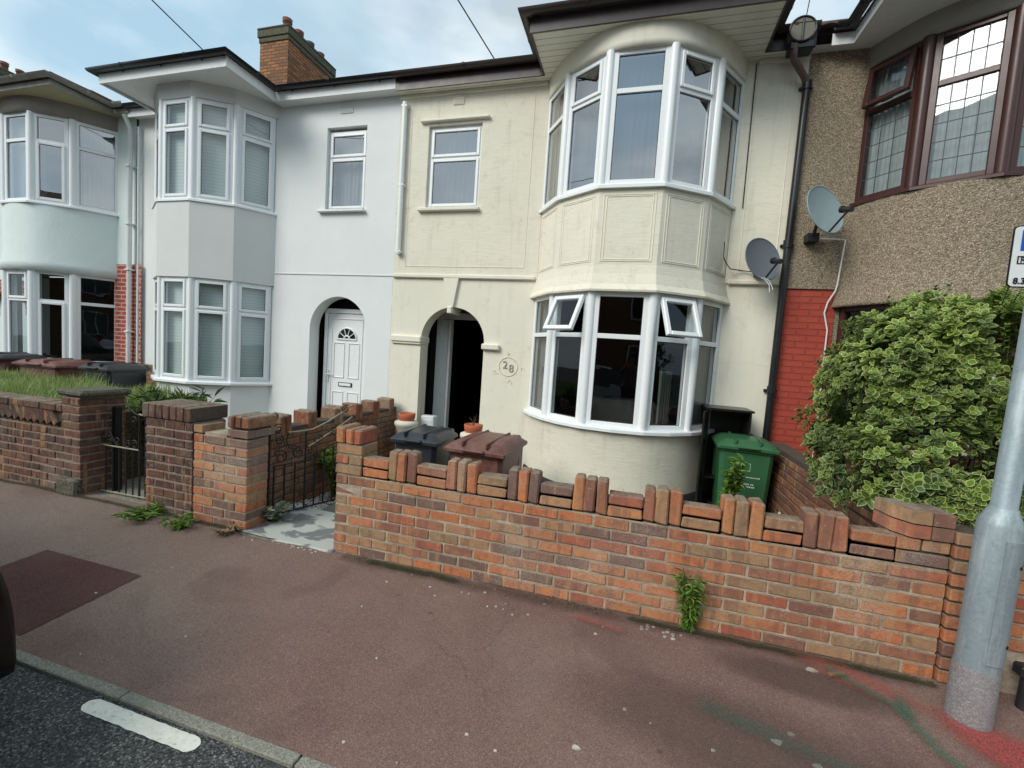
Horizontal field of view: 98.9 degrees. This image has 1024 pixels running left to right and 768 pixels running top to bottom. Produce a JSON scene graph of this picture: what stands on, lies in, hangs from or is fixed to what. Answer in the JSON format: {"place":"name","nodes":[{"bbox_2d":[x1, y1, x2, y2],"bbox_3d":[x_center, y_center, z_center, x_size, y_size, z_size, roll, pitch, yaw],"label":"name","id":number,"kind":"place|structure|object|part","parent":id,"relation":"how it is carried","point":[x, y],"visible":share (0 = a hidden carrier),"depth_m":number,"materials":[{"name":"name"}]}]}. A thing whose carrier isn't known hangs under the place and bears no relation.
{"place":"outdoors","nodes":[
{"label":"outdoors","id":0,"kind":"place"},
{"bbox_2d":[92,476,145,504],"bbox_3d":[-4.876,1.099,6.065,5.000,0.492,3.480,5,4,15],"label":"garden concrete","id":1,"kind":"object","parent":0,"point":[129,491],"visible":0.08,"depth_m":4.25,"materials":[{"name":"grey concrete"}]},
{"bbox_2d":[77,362,150,389],"bbox_3d":[-6.394,0.183,7.068,0.602,1.066,0.729,5,4,11],"label":"wheelie bin","id":2,"kind":"object","parent":1,"relation":"on","point":[131,375],"visible":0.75,"depth_m":6.86,"materials":[{"name":"grey plastic"}]},
{"bbox_2d":[112,406,121,490],"bbox_3d":[-3.871,0.677,4.294,0.060,0.920,0.060,5,4,15],"label":"gate post","id":3,"kind":"object","parent":1,"relation":"on","point":[116,421],"visible":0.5,"depth_m":4.27,"materials":[{"name":"black metal"}]},
{"bbox_2d":[124,409,146,478],"bbox_3d":[-6.172,0.491,5.554,4.480,0.800,1.300,5,4,15],"label":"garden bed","id":4,"kind":"object","parent":1,"relation":"on","point":[131,431],"depth_m":4.73,"materials":[{"name":"black metal"}]},
{"bbox_2d":[0,366,205,412],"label":"grass","id":5,"kind":"structure","parent":4,"relation":"on","point":[42,385],"depth_m":5.49,"materials":[{"name":"green plant"}]},
{"bbox_2d":[124,382,225,442],"bbox_3d":[-3.916,0.493,4.997,1.039,1.041,1.080,3,4,-11],"label":"garden plant","id":6,"kind":"object","parent":1,"relation":"on","point":[152,396],"visible":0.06,"depth_m":4.96,"materials":[{"name":"green plant"}]},
{"bbox_2d":[0,663,325,767],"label":"road","id":7,"kind":"structure","parent":0,"point":[46,721],"depth_m":1.71,"materials":[{"name":"grey asphalt"}]},
{"bbox_2d":[0,572,16,678],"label":"parked car","id":8,"kind":"object","parent":7,"relation":"on","point":[8,659],"visible":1,"depth_m":1.70,"materials":[{"name":"black paint"}]},
{"bbox_2d":[0,386,131,496],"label":"garden wall","id":9,"kind":"structure","parent":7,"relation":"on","point":[53,443],"depth_m":4.20,"materials":[{"name":"brown brick"}]},
{"bbox_2d":[100,399,146,499],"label":"iron gate","id":10,"kind":"structure","parent":9,"relation":"attached to","point":[132,495],"depth_m":4.12,"materials":[{"name":"metal"}]},
{"bbox_2d":[0,69,154,388],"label":"terraced house","id":11,"kind":"structure","parent":7,"relation":"on","point":[70,152],"depth_m":7.71,"materials":[{"name":"white paint"}]},
{"bbox_2d":[0,60,24,75],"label":"chimney stack","id":12,"kind":"object","parent":11,"relation":"attached to","point":[4,69],"visible":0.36,"depth_m":14.25,"materials":[{"name":"brick"}]},
{"bbox_2d":[1,269,114,361],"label":"bay window","id":13,"kind":"structure","parent":11,"relation":"in","point":[11,279],"depth_m":7.68,"materials":[{"name":"white plastic"}]},
{"bbox_2d":[0,110,117,213],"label":"bay window","id":14,"kind":"structure","parent":11,"relation":"in","point":[89,152],"depth_m":7.58,"materials":[{"name":"white plastic"}]},
{"bbox_2d":[81,699,200,751],"bbox_3d":[-1.522,1.387,1.788,0.620,0.001,0.070,5,4,15],"label":"road marking","id":15,"kind":"object","parent":7,"relation":"on","point":[160,732],"visible":1,"depth_m":1.78,"materials":[{"name":"paint"}]},
{"bbox_2d":[16,649,335,767],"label":"kerb","id":16,"kind":"structure","parent":7,"relation":"on","point":[243,741],"depth_m":1.83,"materials":[{"name":"concrete"}]},
{"bbox_2d":[142,399,227,518],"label":"gate pier","id":17,"kind":"structure","parent":7,"relation":"on","point":[170,441],"depth_m":3.75,"materials":[{"name":"brown brick"}]},
{"bbox_2d":[193,411,276,529],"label":"gate pier","id":18,"kind":"structure","parent":7,"relation":"on","point":[230,473],"depth_m":3.61,"materials":[{"name":"orange brick"}]},
{"bbox_2d":[266,404,352,520],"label":"iron gate","id":19,"kind":"structure","parent":18,"relation":"attached to","point":[269,454],"depth_m":4.03,"materials":[{"name":"metal"}]},
{"bbox_2d":[85,46,400,428],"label":"terraced house","id":20,"kind":"structure","parent":7,"relation":"on","point":[267,222],"depth_m":6.80,"materials":[{"name":"white paint"}]},
{"bbox_2d":[152,0,202,49],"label":"overhead wire","id":21,"kind":"object","parent":20,"relation":"attached to","point":[178,25],"visible":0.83,"depth_m":5.66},
{"bbox_2d":[153,276,271,381],"bbox_3d":[-5.142,-0.887,7.151,2.230,1.585,0.792,5,4,15],"label":"bay window","id":22,"kind":"structure","parent":20,"relation":"in","point":[204,329],"depth_m":6.88,"materials":[{"name":"white plastic"}]},
{"bbox_2d":[154,96,275,212],"bbox_3d":[-4.961,-3.557,6.960,2.230,1.470,0.792,5,4,15],"label":"bay window","id":23,"kind":"structure","parent":20,"relation":"in","point":[205,149],"depth_m":6.68,"materials":[{"name":"white plastic"}]},
{"bbox_2d":[257,16,335,84],"bbox_3d":[-5.506,-7.737,11.279,0.940,2.250,1.720,5,4,15],"label":"chimney stack","id":24,"kind":"object","parent":20,"relation":"on","point":[289,53],"visible":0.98,"depth_m":10.55,"materials":[{"name":"brick"}]},
{"bbox_2d":[326,313,365,405],"bbox_3d":[-2.714,-0.125,7.152,0.754,2.025,0.099,5,4,15],"label":"door","id":25,"kind":"structure","parent":20,"relation":"in","point":[346,332],"depth_m":7.14,"materials":[{"name":"white plastic"}]},
{"bbox_2d":[328,130,366,208],"bbox_3d":[-2.513,-3.266,6.758,0.700,1.200,0.090,5,4,15],"label":"window","id":26,"kind":"structure","parent":20,"relation":"in","point":[360,157],"depth_m":6.73,"materials":[{"name":"white plastic"}]},
{"bbox_2d":[387,0,821,518],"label":"terraced house","id":27,"kind":"structure","parent":7,"relation":"on","point":[593,197],"depth_m":5.27,"materials":[{"name":"beige paint"}]},
{"bbox_2d":[427,124,482,206],"bbox_3d":[-0.809,-3.075,6.256,0.810,1.150,0.090,5,4,15],"label":"window","id":28,"kind":"structure","parent":27,"relation":"in","point":[434,159],"depth_m":6.22,"materials":[{"name":"white plastic"}]},
{"bbox_2d":[458,0,494,58],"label":"overhead wire","id":29,"kind":"object","parent":27,"relation":"on","point":[476,29],"visible":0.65,"depth_m":5.44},
{"bbox_2d":[591,395,659,424],"bbox_3d":[1.591,0.733,6.560,1.200,0.980,1.200,5,4,15],"label":"sofa","id":30,"kind":"object","parent":27,"relation":"in","point":[612,409],"visible":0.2,"depth_m":6.56,"materials":[{"name":"grey fabric"}]},
{"bbox_2d":[528,291,722,430],"bbox_3d":[1.280,-0.288,5.298,2.350,1.530,1.009,5,4,15],"label":"bay window","id":31,"kind":"structure","parent":27,"relation":"in","point":[697,342],"depth_m":5.06,"materials":[{"name":"white plastic"}]},
{"bbox_2d":[542,42,744,207],"bbox_3d":[1.473,-2.928,5.163,2.350,1.430,0.899,5,4,15],"label":"bay window","id":32,"kind":"structure","parent":27,"relation":"in","point":[669,118],"depth_m":4.91,"materials":[{"name":"white plastic"}]},
{"bbox_2d":[745,238,782,291],"bbox_3d":[2.896,-1.338,4.964,0.380,0.627,0.528,7,5,41],"label":"satellite dish","id":33,"kind":"object","parent":27,"relation":"attached to","point":[764,261],"visible":1,"depth_m":4.94,"materials":[{"name":"plastic"}]},
{"bbox_2d":[762,15,817,440],"bbox_3d":[3.049,-1.170,5.052,0.369,5.659,0.320,5,4,15],"label":"drainpipe","id":34,"kind":"object","parent":27,"relation":"attached to","point":[800,42],"visible":0.94,"depth_m":5.00,"materials":[{"name":"black plastic"}]},
{"bbox_2d":[765,0,1023,476],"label":"terraced house","id":35,"kind":"structure","parent":7,"relation":"on","point":[913,152],"depth_m":4.46,"materials":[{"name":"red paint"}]},
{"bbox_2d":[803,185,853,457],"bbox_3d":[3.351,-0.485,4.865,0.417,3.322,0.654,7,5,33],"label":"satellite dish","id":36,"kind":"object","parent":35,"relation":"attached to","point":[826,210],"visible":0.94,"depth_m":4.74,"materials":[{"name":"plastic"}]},
{"bbox_2d":[827,301,1016,460],"bbox_3d":[4.796,-0.015,4.392,2.450,1.490,0.822,5,4,15],"label":"bay window","id":37,"kind":"structure","parent":35,"relation":"in","point":[844,312],"depth_m":4.82,"materials":[{"name":"brown plastic"}]},
{"bbox_2d":[854,3,1023,201],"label":"bay window","id":38,"kind":"structure","parent":35,"relation":"in","point":[954,108],"depth_m":4.29,"materials":[{"name":"brown plastic"}]},
{"bbox_2d":[933,523,1023,694],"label":"garden wall","id":39,"kind":"structure","parent":7,"relation":"on","point":[958,556],"depth_m":2.28,"materials":[{"name":"orange brick"}]},
{"bbox_2d":[234,506,335,552],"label":"path slab","id":40,"kind":"structure","parent":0,"point":[310,528],"depth_m":3.62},
{"bbox_2d":[258,500,292,522],"bbox_3d":[-2.055,1.110,3.756,0.316,0.195,0.273,2,4,-23],"label":"weed","id":41,"kind":"object","parent":40,"relation":"on","point":[273,515],"visible":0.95,"depth_m":3.75,"materials":[{"name":"green plant"}]},
{"bbox_2d":[266,491,335,521],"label":"gravel","id":42,"kind":"structure","parent":0,"point":[321,506],"depth_m":4.75,"materials":[{"name":"grey gravel"}]},
{"bbox_2d":[321,503,335,512],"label":"garden path","id":43,"kind":"structure","parent":0,"point":[330,508],"depth_m":4.49,"materials":[{"name":"grey concrete"}]},
{"bbox_2d":[0,0,872,277],"label":"sky","id":44,"kind":"structure","parent":0,"point":[63,38],"materials":[{"name":"blue"}]},
{"bbox_2d":[0,478,1023,767],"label":"pavement","id":45,"kind":"structure","parent":0,"point":[282,644],"depth_m":2.20,"materials":[{"name":"brown asphalt"}]},
{"bbox_2d":[0,550,140,634],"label":"pavement patch","id":46,"kind":"object","parent":45,"relation":"on","point":[44,586],"visible":0.97,"depth_m":2.69,"materials":[{"name":"brown asphalt"}]},
{"bbox_2d":[0,478,273,538],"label":"moss edge","id":47,"kind":"object","parent":45,"relation":"on","point":[128,506],"visible":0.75,"depth_m":3.90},
{"bbox_2d":[111,500,167,521],"bbox_3d":[-3.079,1.065,3.668,0.312,0.162,0.401,4,4,0],"label":"weed","id":48,"kind":"object","parent":45,"relation":"on","point":[143,513],"visible":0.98,"depth_m":3.63,"materials":[{"name":"green plant"}]},
{"bbox_2d":[157,512,199,530],"bbox_3d":[-2.670,1.126,3.538,0.281,0.134,0.261,6,5,30],"label":"weed","id":49,"kind":"object","parent":45,"relation":"on","point":[178,524],"visible":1,"depth_m":3.52,"materials":[{"name":"green plant"}]},
{"bbox_2d":[211,524,242,535],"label":"weed","id":50,"kind":"object","parent":45,"relation":"on","point":[232,527],"visible":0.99,"depth_m":3.48,"materials":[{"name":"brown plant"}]},
{"bbox_2d":[367,560,458,581],"bbox_3d":[-0.713,1.317,3.098,0.915,0.006,0.176,5,4,15],"label":"moss edge","id":51,"kind":"object","parent":45,"relation":"on","point":[405,569],"visible":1,"depth_m":3.10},
{"bbox_2d":[79,537,918,767],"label":"litter specks","id":52,"kind":"object","parent":45,"relation":"on","point":[775,741],"visible":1,"depth_m":2.34,"materials":[{"name":"white paper"}]},
{"bbox_2d":[147,511,932,682],"bbox_3d":[-0.542,1.333,3.053,5.759,0.028,0.119,5,4,15],"label":"moss and debris","id":53,"kind":"object","parent":45,"relation":"on","point":[594,609],"visible":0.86,"depth_m":2.82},
{"bbox_2d":[344,555,905,678],"bbox_3d":[0.426,1.421,2.784,3.722,0.010,0.310,5,4,15],"label":"damp edge","id":54,"kind":"object","parent":45,"relation":"on","point":[730,641],"visible":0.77,"depth_m":2.77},
{"bbox_2d":[671,567,709,632],"bbox_3d":[1.061,1.308,2.609,0.204,0.369,0.207,2,5,-27],"label":"weed","id":55,"kind":"object","parent":45,"relation":"on","point":[689,606],"visible":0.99,"depth_m":2.60,"materials":[{"name":"green plant"}]},
{"bbox_2d":[628,617,936,686],"bbox_3d":[1.472,1.506,2.496,1.761,0.007,0.138,5,4,15],"label":"moss edge","id":56,"kind":"object","parent":45,"relation":"on","point":[803,655],"visible":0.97,"depth_m":2.46,"materials":[{"name":"green plant"}]},
{"bbox_2d":[742,661,871,704],"bbox_3d":[1.481,1.528,2.265,1.390,0.012,0.467,5,4,15],"label":"damp patch","id":57,"kind":"object","parent":45,"relation":"on","point":[773,666],"visible":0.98,"depth_m":2.26,"materials":[{"name":"asphalt"}]},
{"bbox_2d":[828,671,846,676],"bbox_3d":[1.710,1.526,2.304,0.100,0.020,0.024,3,4,-7],"label":"stick","id":58,"kind":"object","parent":45,"relation":"on","point":[834,674],"visible":0.96,"depth_m":2.30,"materials":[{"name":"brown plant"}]},
{"bbox_2d":[816,661,895,699],"bbox_3d":[1.796,1.543,2.281,0.900,0.008,0.320,7,5,40],"label":"reddish wear","id":59,"kind":"object","parent":45,"relation":"on","point":[854,675],"visible":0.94,"depth_m":2.27,"materials":[{"name":"brown asphalt"}]},
{"bbox_2d":[828,668,965,767],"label":"green spray paint","id":60,"kind":"object","parent":45,"relation":"on","point":[917,727],"visible":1,"depth_m":2.01,"materials":[{"name":"paint"}]},
{"bbox_2d":[897,696,911,714],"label":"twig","id":61,"kind":"object","parent":45,"relation":"on","point":[905,706],"visible":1,"depth_m":2.09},
{"bbox_2d":[942,307,1023,734],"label":"lamp post","id":62,"kind":"object","parent":45,"relation":"on","point":[988,606],"visible":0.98,"depth_m":1.98,"materials":[{"name":"grey metal"}]},
{"bbox_2d":[985,541,1023,667],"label":"access door","id":63,"kind":"structure","parent":62,"relation":"in","point":[1013,560],"depth_m":1.95,"materials":[{"name":"grey metal"}]},
{"bbox_2d":[1006,225,1023,287],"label":"parking sign","id":64,"kind":"object","parent":62,"relation":"attached to","point":[1015,275],"visible":1,"depth_m":1.89,"materials":[{"name":"white metal"}]},
{"bbox_2d":[947,717,1023,767],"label":"red spray paint","id":65,"kind":"object","parent":45,"relation":"on","point":[1012,743],"visible":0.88,"depth_m":1.93,"materials":[{"name":"red paint"}]},
{"bbox_2d":[1012,661,1023,710],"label":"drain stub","id":66,"kind":"object","parent":45,"relation":"on","point":[1017,667],"visible":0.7,"depth_m":2.18,"materials":[{"name":"plastic"}]},
{"bbox_2d":[333,422,956,678],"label":"garden wall","id":67,"kind":"structure","parent":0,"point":[826,582],"depth_m":2.69,"materials":[{"name":"orange brick"}]},
{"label":"garden soil","id":68,"kind":"structure","parent":0,"visible":0},
{"bbox_2d":[0,352,57,372],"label":"wheelie bin","id":69,"kind":"object","parent":68,"relation":"on","point":[7,359],"visible":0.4,"depth_m":7.26,"materials":[{"name":"grey plastic"}]},
{"bbox_2d":[11,358,94,381],"bbox_3d":[-7.678,0.085,7.475,0.962,1.030,0.833,5,4,11],"label":"wheelie bin","id":70,"kind":"object","parent":68,"relation":"on","point":[61,366],"visible":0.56,"depth_m":7.14,"materials":[{"name":"brown plastic"}]},
{"bbox_2d":[765,442,877,527],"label":"boundary wall","id":71,"kind":"structure","parent":68,"relation":"on","point":[791,491],"depth_m":4.26,"materials":[{"name":"brick"}]},
{"bbox_2d":[814,451,920,492],"bbox_3d":[3.461,1.086,4.400,0.623,0.976,0.833,4,4,7],"label":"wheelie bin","id":72,"kind":"object","parent":68,"relation":"on","point":[849,465],"depth_m":4.12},
{"bbox_2d":[791,278,1023,527],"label":"bush","id":73,"kind":"object","parent":68,"relation":"on","point":[946,387],"visible":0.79,"depth_m":2.71,"materials":[{"name":"green plant"}]},
{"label":"garden paving","id":74,"kind":"structure","parent":0,"visible":0},
{"bbox_2d":[316,445,337,496],"bbox_3d":[-2.000,1.016,5.028,0.476,0.633,0.495,2,5,-25],"label":"garden plant","id":75,"kind":"object","parent":74,"relation":"on","point":[328,460],"visible":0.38,"depth_m":4.97,"materials":[{"name":"green plant"}]},
{"bbox_2d":[264,397,396,506],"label":"boundary wall","id":76,"kind":"structure","parent":74,"relation":"on","point":[380,413],"depth_m":4.94,"materials":[{"name":"brick"}]},
{"bbox_2d":[394,412,418,432],"bbox_3d":[-1.526,0.843,6.276,0.340,0.862,0.340,5,4,15],"label":"flower pot","id":77,"kind":"object","parent":74,"relation":"on","point":[406,420],"visible":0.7,"depth_m":6.14,"materials":[{"name":"ceramic"}]},
{"bbox_2d":[390,424,457,465],"bbox_3d":[-0.920,0.942,4.584,0.506,0.985,0.688,5,4,12],"label":"wheelie bin","id":78,"kind":"object","parent":74,"relation":"on","point":[429,442],"visible":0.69,"depth_m":4.31,"materials":[{"name":"grey plastic"}]},
{"bbox_2d":[421,414,436,426],"bbox_3d":[-1.240,0.871,6.455,0.200,0.820,0.145,5,4,15],"label":"meter box","id":79,"kind":"object","parent":74,"relation":"on","point":[429,420],"visible":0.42,"depth_m":6.37,"materials":[{"name":"plastic"}]},
{"bbox_2d":[460,413,482,436],"bbox_3d":[-0.522,0.883,5.705,0.340,1.000,0.340,5,4,15],"label":"flower pot","id":80,"kind":"object","parent":74,"relation":"on","point":[471,428],"visible":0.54,"depth_m":5.59,"materials":[{"name":"ceramic"}]},
{"bbox_2d":[443,430,527,474],"bbox_3d":[-0.265,1.003,4.485,0.623,0.967,0.875,5,4,17],"label":"wheelie bin","id":81,"kind":"object","parent":74,"relation":"on","point":[500,453],"visible":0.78,"depth_m":4.16,"materials":[{"name":"brown plastic"}]},
{"bbox_2d":[695,404,754,502],"bbox_3d":[2.456,0.948,5.178,0.550,1.345,0.571,5,4,15],"label":"trash bin","id":82,"kind":"object","parent":74,"relation":"on","point":[732,419],"visible":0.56,"depth_m":5.33,"materials":[{"name":"black plastic"}]},
{"bbox_3d":[2.173,0.947,5.041,0.024,1.290,0.160,7,5,37],"label":"cabinet door","id":83,"kind":"part","parent":82,"relation":"part of","materials":[{"name":"black plastic"}]},
{"bbox_2d":[716,452,749,506],"bbox_3d":[2.167,1.171,4.345,0.303,0.982,0.325,5,4,15],"label":"garden plant","id":84,"kind":"object","parent":74,"relation":"on","point":[734,485],"visible":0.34,"depth_m":4.30,"materials":[{"name":"green plant"}]},
{"bbox_2d":[706,431,780,505],"bbox_3d":[2.581,1.110,4.982,0.602,1.066,0.729,5,4,18],"label":"wheelie bin","id":85,"kind":"object","parent":74,"relation":"on","point":[758,453],"visible":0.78,"depth_m":4.70,"materials":[{"name":"green plastic"}]}
]}

